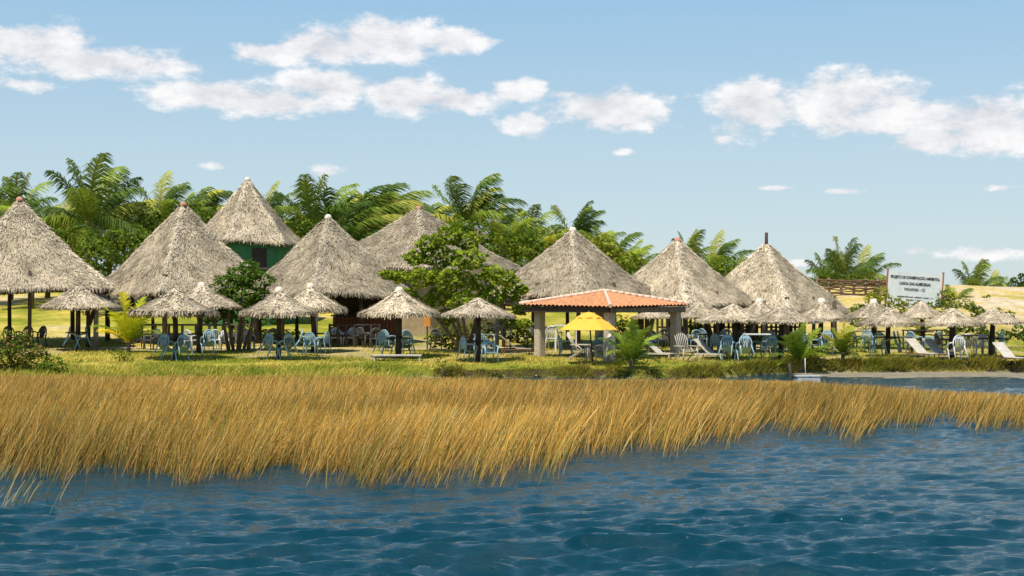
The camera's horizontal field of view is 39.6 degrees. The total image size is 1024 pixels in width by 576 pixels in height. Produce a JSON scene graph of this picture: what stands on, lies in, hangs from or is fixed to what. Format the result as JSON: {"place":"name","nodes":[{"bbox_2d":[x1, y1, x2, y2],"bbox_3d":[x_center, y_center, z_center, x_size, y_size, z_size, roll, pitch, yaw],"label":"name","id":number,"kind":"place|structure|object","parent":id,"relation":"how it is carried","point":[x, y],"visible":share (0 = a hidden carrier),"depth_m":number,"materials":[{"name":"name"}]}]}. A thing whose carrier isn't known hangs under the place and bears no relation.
{"place":"outdoors","nodes":[
{"label":"outdoors","id":0,"kind":"place"},
{"bbox_2d":[0,374,1023,575],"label":"lake water","id":1,"kind":"structure","parent":0,"point":[940,498],"depth_m":16.03,"materials":[{"name":"teal liquid"}]},
{"bbox_2d":[0,457,90,513],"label":"reed tuft","id":2,"kind":"object","parent":1,"relation":"in","point":[34,490],"visible":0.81,"depth_m":16.93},
{"bbox_2d":[0,371,1023,489],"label":"reed bed","id":3,"kind":"object","parent":1,"relation":"in","point":[371,422],"visible":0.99,"depth_m":24.32,"materials":[{"name":"plant"}]},
{"bbox_2d":[0,285,1023,379],"bbox_3d":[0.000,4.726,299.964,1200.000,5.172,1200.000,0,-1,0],"label":"ground","id":4,"kind":"structure","parent":0,"point":[56,323],"depth_m":62.81,"materials":[{"name":"plant"}]},
{"bbox_2d":[0,186,21,216],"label":"palm tree","id":5,"kind":"object","parent":4,"relation":"on","point":[7,190],"visible":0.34,"depth_m":86.30,"materials":[{"name":"green plant"}]},
{"bbox_2d":[0,328,50,370],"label":"bush","id":6,"kind":"object","parent":4,"relation":"on","point":[11,351],"visible":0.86,"depth_m":46.37,"materials":[{"name":"green plant"}]},
{"bbox_2d":[0,172,62,299],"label":"palm tree","id":7,"kind":"object","parent":4,"relation":"on","point":[12,198],"visible":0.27,"depth_m":89.62,"materials":[{"name":"green plant"}]},
{"bbox_2d":[35,355,71,374],"bbox_3d":[-14.688,2.516,45.502,1.209,0.847,0.865,0,-1,0],"label":"bush","id":8,"kind":"object","parent":4,"relation":"on","point":[54,368],"visible":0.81,"depth_m":45.41,"materials":[{"name":"green plant"}]},
{"bbox_2d":[0,197,116,347],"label":"thatched hut","id":9,"kind":"object","parent":4,"relation":"on","point":[37,255],"visible":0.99,"depth_m":60.39,"materials":[{"name":"plant"}]},
{"bbox_2d":[38,285,118,350],"bbox_3d":[-17.800,1.296,58.333,3.330,2.830,3.371,0,-1,0],"label":"thatched parasol","id":10,"kind":"object","parent":4,"relation":"on","point":[78,298],"visible":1,"depth_m":57.61,"materials":[{"name":"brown wood"}]},
{"bbox_2d":[44,198,126,292],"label":"palm tree","id":11,"kind":"object","parent":4,"relation":"on","point":[71,224],"visible":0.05,"depth_m":90.16,"materials":[{"name":"green plant"}]},
{"bbox_2d":[33,152,160,258],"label":"palm tree","id":12,"kind":"object","parent":4,"relation":"on","point":[83,202],"visible":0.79,"depth_m":83.44,"materials":[{"name":"green plant"}]},
{"bbox_2d":[81,292,122,347],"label":"thatched parasol","id":13,"kind":"object","parent":4,"relation":"on","point":[92,314],"visible":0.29,"depth_m":60.61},
{"bbox_2d":[53,223,151,314],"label":"bush","id":14,"kind":"object","parent":4,"relation":"on","point":[109,263],"visible":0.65,"depth_m":79.48,"materials":[{"name":"green plant"}]},
{"bbox_2d":[67,169,157,274],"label":"palm tree","id":15,"kind":"object","parent":4,"relation":"on","point":[131,181],"visible":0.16,"depth_m":87.88,"materials":[{"name":"green plant"}]},
{"bbox_2d":[90,291,163,351],"bbox_3d":[-15.201,1.381,56.554,3.445,2.545,2.619,0,-1,0],"label":"young palm","id":16,"kind":"object","parent":4,"relation":"on","point":[129,328],"visible":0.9,"depth_m":56.47,"materials":[{"name":"green plant"}]},
{"bbox_2d":[153,333,175,359],"bbox_3d":[-12.601,2.147,51.711,0.578,0.836,0.578,0,-33,22],"label":"plastic chair","id":17,"kind":"object","parent":4,"relation":"on","point":[164,348],"visible":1,"depth_m":51.65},
{"bbox_2d":[121,203,217,241],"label":"bush","id":18,"kind":"object","parent":4,"relation":"on","point":[158,214],"visible":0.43,"depth_m":85.42,"materials":[{"name":"green plant"}]},
{"bbox_2d":[131,170,212,298],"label":"palm tree","id":19,"kind":"object","parent":4,"relation":"on","point":[167,203],"visible":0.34,"depth_m":89.96,"materials":[{"name":"green plant"}]},
{"bbox_2d":[127,288,220,358],"bbox_3d":[-12.398,1.379,52.260,3.467,2.779,3.391,0,-1,0],"label":"thatched parasol","id":20,"kind":"object","parent":4,"relation":"on","point":[174,303],"visible":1,"depth_m":51.58,"materials":[{"name":"plant"}]},
{"bbox_2d":[173,334,192,360],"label":"plastic chair","id":21,"kind":"object","parent":4,"relation":"on","point":[180,349],"visible":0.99,"depth_m":51.37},
{"bbox_2d":[105,202,261,345],"bbox_3d":[-15.020,-0.641,65.043,6.506,6.628,6.644,-1,-1,44],"label":"thatched hut","id":22,"kind":"object","parent":4,"relation":"on","point":[183,248],"visible":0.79,"depth_m":63.49,"materials":[{"name":"plant"}]},
{"bbox_2d":[127,324,249,343],"bbox_3d":[-14.360,2.113,63.254,5.505,1.050,0.100,0,-1,0],"label":"wooden railing","id":23,"kind":"object","parent":4,"relation":"on","point":[195,332],"visible":0.31,"depth_m":63.21,"materials":[{"name":"brown wood"}]},
{"bbox_2d":[200,329,216,354],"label":"plastic chair","id":24,"kind":"object","parent":4,"relation":"on","point":[209,343],"visible":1,"depth_m":54.53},
{"bbox_2d":[190,186,233,219],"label":"palm tree","id":25,"kind":"object","parent":4,"relation":"on","point":[214,194],"visible":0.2,"depth_m":94.74,"materials":[{"name":"green plant"}]},
{"bbox_2d":[186,282,242,352],"bbox_3d":[-12.302,1.240,56.332,3.356,2.954,3.353,0,-1,0],"label":"thatched parasol","id":26,"kind":"object","parent":4,"relation":"on","point":[202,293],"visible":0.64,"depth_m":55.85,"materials":[{"name":"plant"}]},
{"bbox_2d":[208,258,275,350],"bbox_3d":[-10.936,0.734,57.921,2.832,3.928,2.480,0,-1,0],"label":"round tree","id":27,"kind":"object","parent":4,"relation":"on","point":[239,282],"visible":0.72,"depth_m":57.72,"materials":[{"name":"green plant"}]},
{"bbox_2d":[203,297,287,331],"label":"bush","id":28,"kind":"object","parent":4,"relation":"on","point":[207,321],"visible":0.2,"depth_m":69.49,"materials":[{"name":"green plant"}]},
{"bbox_2d":[203,177,300,326],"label":"thatched hut","id":29,"kind":"object","parent":4,"relation":"on","point":[245,223],"visible":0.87,"depth_m":74.40,"materials":[{"name":"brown wood"}]},
{"bbox_2d":[252,248,269,268],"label":"window","id":30,"kind":"structure","parent":29,"relation":"in","point":[259,255],"depth_m":73.99,"materials":[{"name":"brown wood"}]},
{"bbox_2d":[258,333,281,359],"bbox_3d":[-8.775,2.120,51.681,0.578,0.836,0.578,0,-31,34],"label":"plastic chair","id":31,"kind":"object","parent":4,"relation":"on","point":[268,343],"visible":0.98,"depth_m":51.61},
{"bbox_2d":[238,287,318,358],"bbox_3d":[-8.531,1.353,52.035,2.958,2.808,3.031,0,-1,0],"label":"thatched parasol","id":32,"kind":"object","parent":4,"relation":"on","point":[279,303],"visible":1,"depth_m":51.35,"materials":[{"name":"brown wood"}]},
{"bbox_2d":[265,180,300,221],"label":"palm tree","id":33,"kind":"object","parent":4,"relation":"on","point":[275,202],"visible":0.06,"depth_m":92.12,"materials":[{"name":"green plant"}]},
{"bbox_2d":[276,333,298,359],"bbox_3d":[-8.173,2.123,51.669,0.578,0.836,0.578,1,-27,-47],"label":"plastic chair","id":34,"kind":"object","parent":4,"relation":"on","point":[285,347],"visible":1,"depth_m":51.61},
{"bbox_2d":[302,332,318,355],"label":"plastic chair","id":35,"kind":"object","parent":4,"relation":"on","point":[311,334],"visible":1,"depth_m":54.30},
{"bbox_2d":[273,173,359,236],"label":"palm tree","id":36,"kind":"object","parent":4,"relation":"on","point":[309,197],"visible":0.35,"depth_m":83.35,"materials":[{"name":"green plant"}]},
{"bbox_2d":[293,283,347,351],"bbox_3d":[-8.092,1.256,57.032,3.106,2.924,3.142,0,-1,0],"label":"thatched parasol","id":37,"kind":"object","parent":4,"relation":"on","point":[310,295],"visible":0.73,"depth_m":56.52,"materials":[{"name":"plant"}]},
{"bbox_2d":[239,214,418,347],"bbox_3d":[-8.221,-0.303,63.532,6.201,5.982,6.216,1,-1,-44],"label":"thatched hut","id":38,"kind":"object","parent":4,"relation":"on","point":[329,256],"visible":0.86,"depth_m":62.07,"materials":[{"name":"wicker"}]},
{"bbox_2d":[286,215,392,312],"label":"bush","id":39,"kind":"object","parent":4,"relation":"on","point":[299,227],"visible":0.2,"depth_m":81.97,"materials":[{"name":"green plant"}]},
{"bbox_2d":[328,324,380,346],"bbox_3d":[-6.759,2.120,61.053,2.232,1.150,0.100,0,-1,0],"label":"wooden railing","id":40,"kind":"object","parent":4,"relation":"on","point":[346,335],"visible":0.59,"depth_m":61.01,"materials":[{"name":"brown wood"}]},
{"bbox_2d":[332,189,376,300],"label":"palm tree","id":41,"kind":"object","parent":4,"relation":"on","point":[351,199],"visible":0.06,"depth_m":87.62,"materials":[{"name":"green plant"}]},
{"bbox_2d":[311,200,402,242],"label":"palm tree","id":42,"kind":"object","parent":4,"relation":"on","point":[364,224],"visible":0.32,"depth_m":79.53,"materials":[{"name":"green plant"}]},
{"bbox_2d":[331,296,395,342],"bbox_3d":[-6.605,1.355,64.458,3.066,2.300,1.140,0,-1,0],"label":"bar counter","id":43,"kind":"object","parent":4,"relation":"on","point":[351,304],"visible":0.43,"depth_m":63.93,"materials":[{"name":"brown wood"}]},
{"bbox_2d":[319,184,426,232],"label":"palm tree","id":44,"kind":"object","parent":4,"relation":"on","point":[392,202],"visible":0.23,"depth_m":83.45,"materials":[{"name":"green plant"}]},
{"bbox_2d":[372,332,393,357],"bbox_3d":[-4.806,2.123,53.339,0.578,0.836,0.578,-1,-23,40],"label":"plastic chair","id":45,"kind":"object","parent":4,"relation":"on","point":[380,341],"visible":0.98,"depth_m":53.26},
{"bbox_2d":[356,287,441,357],"bbox_3d":[-4.239,1.356,53.313,3.279,2.812,3.208,0,-1,0],"label":"thatched parasol","id":46,"kind":"object","parent":4,"relation":"on","point":[398,304],"visible":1,"depth_m":52.64,"materials":[{"name":"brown wood"}]},
{"bbox_2d":[366,182,452,221],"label":"palm tree","id":47,"kind":"object","parent":4,"relation":"on","point":[411,196],"visible":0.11,"depth_m":87.81,"materials":[{"name":"green plant"}]},
{"bbox_2d":[333,206,521,335],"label":"thatched hut","id":48,"kind":"object","parent":4,"relation":"on","point":[389,244],"visible":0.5,"depth_m":69.93,"materials":[{"name":"plant"}]},
{"bbox_2d":[378,223,533,353],"bbox_3d":[-2.180,0.087,56.250,5.957,5.327,3.696,0,-1,-11],"label":"broadleaf tree","id":49,"kind":"object","parent":4,"relation":"on","point":[437,242],"visible":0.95,"depth_m":56.13,"materials":[{"name":"green plant"}]},
{"bbox_2d":[456,336,477,361],"bbox_3d":[-1.598,2.181,50.668,0.578,0.836,0.578,16,-9,-29],"label":"plastic chair","id":50,"kind":"object","parent":4,"relation":"on","point":[464,344],"visible":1,"depth_m":50.57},
{"bbox_2d":[440,297,516,361],"bbox_3d":[-1.194,1.562,50.952,2.857,2.453,2.825,0,-1,0],"label":"thatched parasol","id":51,"kind":"object","parent":4,"relation":"on","point":[478,309],"visible":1,"depth_m":50.38,"materials":[{"name":"plant"}]},
{"bbox_2d":[423,318,533,349],"bbox_3d":[-1.312,1.915,58.973,4.779,1.526,1.451,0,-1,0],"label":"bush","id":52,"kind":"object","parent":4,"relation":"on","point":[519,332],"visible":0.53,"depth_m":58.82,"materials":[{"name":"green plant"}]},
{"bbox_2d":[432,173,530,238],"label":"palm tree","id":53,"kind":"object","parent":4,"relation":"on","point":[475,204],"visible":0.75,"depth_m":87.33,"materials":[{"name":"green plant"}]},
{"bbox_2d":[446,214,554,303],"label":"bush","id":54,"kind":"object","parent":4,"relation":"on","point":[517,238],"visible":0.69,"depth_m":82.05,"materials":[{"name":"green plant"}]},
{"bbox_2d":[489,291,526,349],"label":"thatched parasol","id":55,"kind":"object","parent":4,"relation":"on","point":[496,324],"visible":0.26,"depth_m":58.38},
{"bbox_2d":[0,334,1023,379],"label":"short grass","id":56,"kind":"structure","parent":4,"relation":"on","point":[706,366],"depth_m":49.78,"materials":[{"name":"plant"}]},
{"bbox_2d":[483,211,546,305],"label":"palm tree","id":57,"kind":"object","parent":4,"relation":"on","point":[515,227],"visible":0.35,"depth_m":85.90,"materials":[{"name":"green plant"}]},
{"bbox_2d":[492,203,563,265],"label":"palm tree","id":58,"kind":"object","parent":4,"relation":"on","point":[535,213],"visible":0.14,"depth_m":89.54,"materials":[{"name":"green plant"}]},
{"bbox_2d":[510,227,585,306],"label":"palm tree","id":59,"kind":"object","parent":4,"relation":"on","point":[552,239],"visible":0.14,"depth_m":83.50,"materials":[{"name":"green plant"}]},
{"bbox_2d":[486,227,650,349],"bbox_3d":[2.622,0.031,61.005,5.719,5.300,5.768,-1,-1,43],"label":"thatched hut","id":60,"kind":"object","parent":4,"relation":"on","point":[572,260],"visible":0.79,"depth_m":59.90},
{"bbox_2d":[533,226,617,252],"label":"bush","id":61,"kind":"object","parent":4,"relation":"on","point":[595,241],"visible":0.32,"depth_m":84.12,"materials":[{"name":"green plant"}]},
{"bbox_2d":[541,200,619,246],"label":"palm tree","id":62,"kind":"object","parent":4,"relation":"on","point":[582,220],"visible":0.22,"depth_m":91.41,"materials":[{"name":"green plant"}]},
{"bbox_2d":[560,310,616,363],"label":"yellow parasol","id":63,"kind":"object","parent":4,"relation":"on","point":[589,320],"visible":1,"depth_m":48.94,"materials":[{"name":"fabric"}]},
{"bbox_2d":[519,289,689,360],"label":"tiled pavilion","id":64,"kind":"structure","parent":4,"relation":"on","point":[606,305],"depth_m":52.98,"materials":[{"name":"ceramic"}]},
{"bbox_2d":[591,224,650,274],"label":"palm tree","id":65,"kind":"object","parent":4,"relation":"on","point":[623,243],"visible":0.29,"depth_m":85.65,"materials":[{"name":"green plant"}]},
{"bbox_2d":[605,249,648,273],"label":"bush","id":66,"kind":"object","parent":4,"relation":"on","point":[627,261],"visible":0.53,"depth_m":84.10,"materials":[{"name":"green plant"}]},
{"bbox_2d":[598,319,661,369],"bbox_3d":[3.991,1.925,47.523,2.239,1.814,2.453,0,-1,0],"label":"young palm","id":67,"kind":"object","parent":4,"relation":"on","point":[630,347],"visible":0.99,"depth_m":47.47,"materials":[{"name":"green plant"}]},
{"bbox_2d":[615,314,648,340],"bbox_3d":[4.546,1.838,56.617,1.879,1.663,1.083,0,-1,0],"label":"bush","id":68,"kind":"object","parent":4,"relation":"on","point":[622,325],"visible":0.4,"depth_m":56.50,"materials":[{"name":"green plant"}]},
{"bbox_2d":[619,239,658,271],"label":"palm tree","id":69,"kind":"object","parent":4,"relation":"on","point":[652,256],"visible":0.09,"depth_m":89.96,"materials":[{"name":"green plant"}]},
{"bbox_2d":[630,312,669,351],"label":"thatched parasol","id":70,"kind":"object","parent":4,"relation":"on","point":[652,316],"visible":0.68,"depth_m":56.18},
{"bbox_2d":[673,333,699,361],"bbox_3d":[6.208,2.133,50.928,0.690,1.051,0.864,0,-1,-20],"label":"deck chair","id":71,"kind":"object","parent":4,"relation":"on","point":[686,350],"visible":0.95,"depth_m":51.00,"materials":[{"name":"white wood"}]},
{"bbox_2d":[631,237,751,348],"bbox_3d":[7.301,0.227,62.497,5.496,4.902,5.459,-1,-1,45],"label":"thatched hut","id":72,"kind":"object","parent":4,"relation":"on","point":[677,268],"visible":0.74,"depth_m":61.37,"materials":[{"name":"plant"}]},
{"bbox_2d":[669,302,721,349],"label":"thatched parasol","id":73,"kind":"object","parent":4,"relation":"on","point":[698,310],"visible":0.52,"depth_m":56.12,"materials":[{"name":"plant"}]},
{"bbox_2d":[672,228,722,276],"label":"palm tree","id":74,"kind":"object","parent":4,"relation":"on","point":[695,238],"visible":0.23,"depth_m":89.60,"materials":[{"name":"green plant"}]},
{"bbox_2d":[693,339,729,359],"bbox_3d":[7.259,2.244,51.839,1.250,0.773,0.568,-1,-1,40],"label":"sun lounger","id":75,"kind":"object","parent":4,"relation":"on","point":[705,347],"visible":0.93,"depth_m":51.91,"materials":[{"name":"plastic"}]},
{"bbox_2d":[704,255,737,276],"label":"bush","id":76,"kind":"object","parent":4,"relation":"on","point":[718,265],"visible":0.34,"depth_m":83.31,"materials":[{"name":"green plant"}]},
{"bbox_2d":[690,230,753,276],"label":"palm tree","id":77,"kind":"object","parent":4,"relation":"on","point":[721,252],"visible":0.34,"depth_m":87.90,"materials":[{"name":"green plant"}]},
{"bbox_2d":[695,304,759,359],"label":"thatched parasol","id":78,"kind":"object","parent":4,"relation":"on","point":[733,314],"visible":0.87,"depth_m":51.36,"materials":[{"name":"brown wood"}]},
{"bbox_2d":[718,334,737,360],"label":"plastic chair","id":79,"kind":"object","parent":4,"relation":"on","point":[731,349],"visible":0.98,"depth_m":51.03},
{"bbox_2d":[656,318,805,337],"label":"wooden railing","id":80,"kind":"object","parent":4,"relation":"on","point":[771,326],"visible":0.1,"depth_m":66.51,"materials":[{"name":"brown wood"}]},
{"bbox_2d":[735,334,754,361],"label":"plastic chair","id":81,"kind":"object","parent":4,"relation":"on","point":[744,349],"visible":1,"depth_m":50.64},
{"bbox_2d":[481,360,1019,377],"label":"bank plants","id":82,"kind":"object","parent":4,"relation":"on","point":[820,365],"visible":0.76,"depth_m":50.09,"materials":[{"name":"green plant"}]},
{"bbox_2d":[738,298,772,346],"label":"thatched parasol","id":83,"kind":"object","parent":4,"relation":"on","point":[759,307],"visible":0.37,"depth_m":56.59,"materials":[{"name":"plant"}]},
{"bbox_2d":[697,232,850,343],"bbox_3d":[11.548,0.065,64.541,5.995,5.166,5.958,-1,-1,39],"label":"thatched hut","id":84,"kind":"object","parent":4,"relation":"on","point":[771,276],"visible":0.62,"depth_m":63.32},
{"bbox_2d":[763,334,784,359],"bbox_3d":[9.460,2.145,51.270,0.578,0.836,0.578,25,-17,-40],"label":"plastic chair","id":85,"kind":"object","parent":4,"relation":"on","point":[772,342],"visible":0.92,"depth_m":51.21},
{"bbox_2d":[744,305,819,358],"bbox_3d":[9.780,1.691,51.532,2.887,2.138,2.878,0,-1,0],"label":"thatched parasol","id":86,"kind":"object","parent":4,"relation":"on","point":[781,316],"visible":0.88,"depth_m":50.89,"materials":[{"name":"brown wood"}]},
{"bbox_2d":[800,298,852,353],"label":"thatched parasol","id":87,"kind":"object","parent":4,"relation":"on","point":[822,310],"visible":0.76,"depth_m":55.05,"materials":[{"name":"plant"}]},
{"bbox_2d":[804,250,852,285],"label":"palm tree","id":88,"kind":"object","parent":4,"relation":"on","point":[819,259],"visible":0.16,"depth_m":95.60,"materials":[{"name":"green plant"}]},
{"bbox_2d":[818,321,867,359],"bbox_3d":[11.814,1.927,50.517,1.982,1.582,1.910,1,-1,-37],"label":"young palm","id":89,"kind":"object","parent":4,"relation":"on","point":[843,339],"visible":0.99,"depth_m":50.42,"materials":[{"name":"green plant"}]},
{"bbox_2d":[805,235,885,285],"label":"palm tree","id":90,"kind":"object","parent":4,"relation":"on","point":[837,265],"visible":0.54,"depth_m":93.82,"materials":[{"name":"green plant"}]},
{"bbox_2d":[812,272,881,286],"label":"bush","id":91,"kind":"object","parent":4,"relation":"on","point":[821,276],"visible":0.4,"depth_m":90.01,"materials":[{"name":"green plant"}]},
{"bbox_2d":[816,276,885,295],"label":"stick fence","id":92,"kind":"object","parent":4,"relation":"on","point":[854,284],"visible":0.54,"depth_m":83.96,"materials":[{"name":"brown plant"}]},
{"bbox_2d":[848,299,884,348],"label":"thatched parasol","id":93,"kind":"object","parent":4,"relation":"on","point":[873,307],"visible":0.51,"depth_m":59.05,"materials":[{"name":"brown wood"}]},
{"bbox_2d":[841,244,901,285],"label":"palm tree","id":94,"kind":"object","parent":4,"relation":"on","point":[877,259],"visible":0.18,"depth_m":96.86,"materials":[{"name":"green plant"}]},
{"bbox_2d":[863,285,909,310],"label":"bush","id":95,"kind":"object","parent":4,"relation":"on","point":[879,298],"visible":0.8,"depth_m":77.70,"materials":[{"name":"green plant"}]},
{"bbox_2d":[855,307,921,354],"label":"thatched parasol","id":96,"kind":"object","parent":4,"relation":"on","point":[888,318],"visible":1,"depth_m":52.78,"materials":[{"name":"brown wood"}]},
{"bbox_2d":[885,268,943,307],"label":"notice board","id":97,"kind":"object","parent":4,"relation":"on","point":[912,287],"visible":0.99,"depth_m":79.98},
{"bbox_2d":[902,301,940,347],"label":"thatched parasol","id":98,"kind":"object","parent":4,"relation":"on","point":[921,311],"visible":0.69,"depth_m":58.32,"materials":[{"name":"plant"}]},
{"bbox_2d":[906,338,939,358],"bbox_3d":[14.874,2.229,51.541,0.568,0.773,1.250,0,-1,-28],"label":"sun lounger","id":99,"kind":"object","parent":4,"relation":"on","point":[916,346],"visible":0.91,"depth_m":51.72,"materials":[{"name":"white wood"}]},
{"bbox_2d":[922,338,957,359],"bbox_3d":[15.465,2.226,51.481,0.568,0.773,1.250,0,-1,-28],"label":"sun lounger","id":100,"kind":"object","parent":4,"relation":"on","point":[933,346],"visible":0.84,"depth_m":51.67,"materials":[{"name":"grey wood"}]},
{"bbox_2d":[920,308,985,357],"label":"thatched parasol","id":101,"kind":"object","parent":4,"relation":"on","point":[951,318],"visible":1,"depth_m":51.01,"materials":[{"name":"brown wood"}]},
{"bbox_2d":[935,289,975,308],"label":"bush","id":102,"kind":"object","parent":4,"relation":"on","point":[951,300],"visible":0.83,"depth_m":79.70,"materials":[{"name":"green plant"}]},
{"bbox_2d":[946,335,968,359],"bbox_3d":[15.844,2.149,50.621,0.578,0.836,0.578,0,-21,-10],"label":"plastic chair","id":103,"kind":"object","parent":4,"relation":"on","point":[956,349],"visible":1,"depth_m":50.50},
{"bbox_2d":[951,259,1006,286],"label":"palm tree","id":104,"kind":"object","parent":4,"relation":"on","point":[976,278],"visible":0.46,"depth_m":91.51,"materials":[{"name":"green plant"}]},
{"bbox_2d":[943,324,1023,347],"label":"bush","id":105,"kind":"object","parent":4,"relation":"on","point":[1018,335],"visible":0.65,"depth_m":60.11,"materials":[{"name":"green plant"}]},
{"bbox_2d":[973,308,1023,356],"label":"thatched parasol","id":106,"kind":"object","parent":4,"relation":"on","point":[992,317],"visible":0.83,"depth_m":52.24,"materials":[{"name":"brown wood"}]},
{"bbox_2d":[992,342,1023,364],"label":"sun lounger","id":107,"kind":"object","parent":4,"relation":"on","point":[1004,350],"visible":0.98,"depth_m":50.36,"materials":[{"name":"white wood"}]},
{"bbox_2d":[0,0,1023,286],"label":"sky","id":108,"kind":"structure","parent":0,"point":[896,127],"materials":[{"name":"blue"}]},
{"bbox_2d":[768,321,838,372],"bbox_3d":[10.134,2.099,50.022,2.468,1.859,2.304,0,-1,26],"label":"young palm","id":109,"kind":"object","parent":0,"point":[797,348],"visible":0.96,"depth_m":49.86,"materials":[{"name":"green plant"}]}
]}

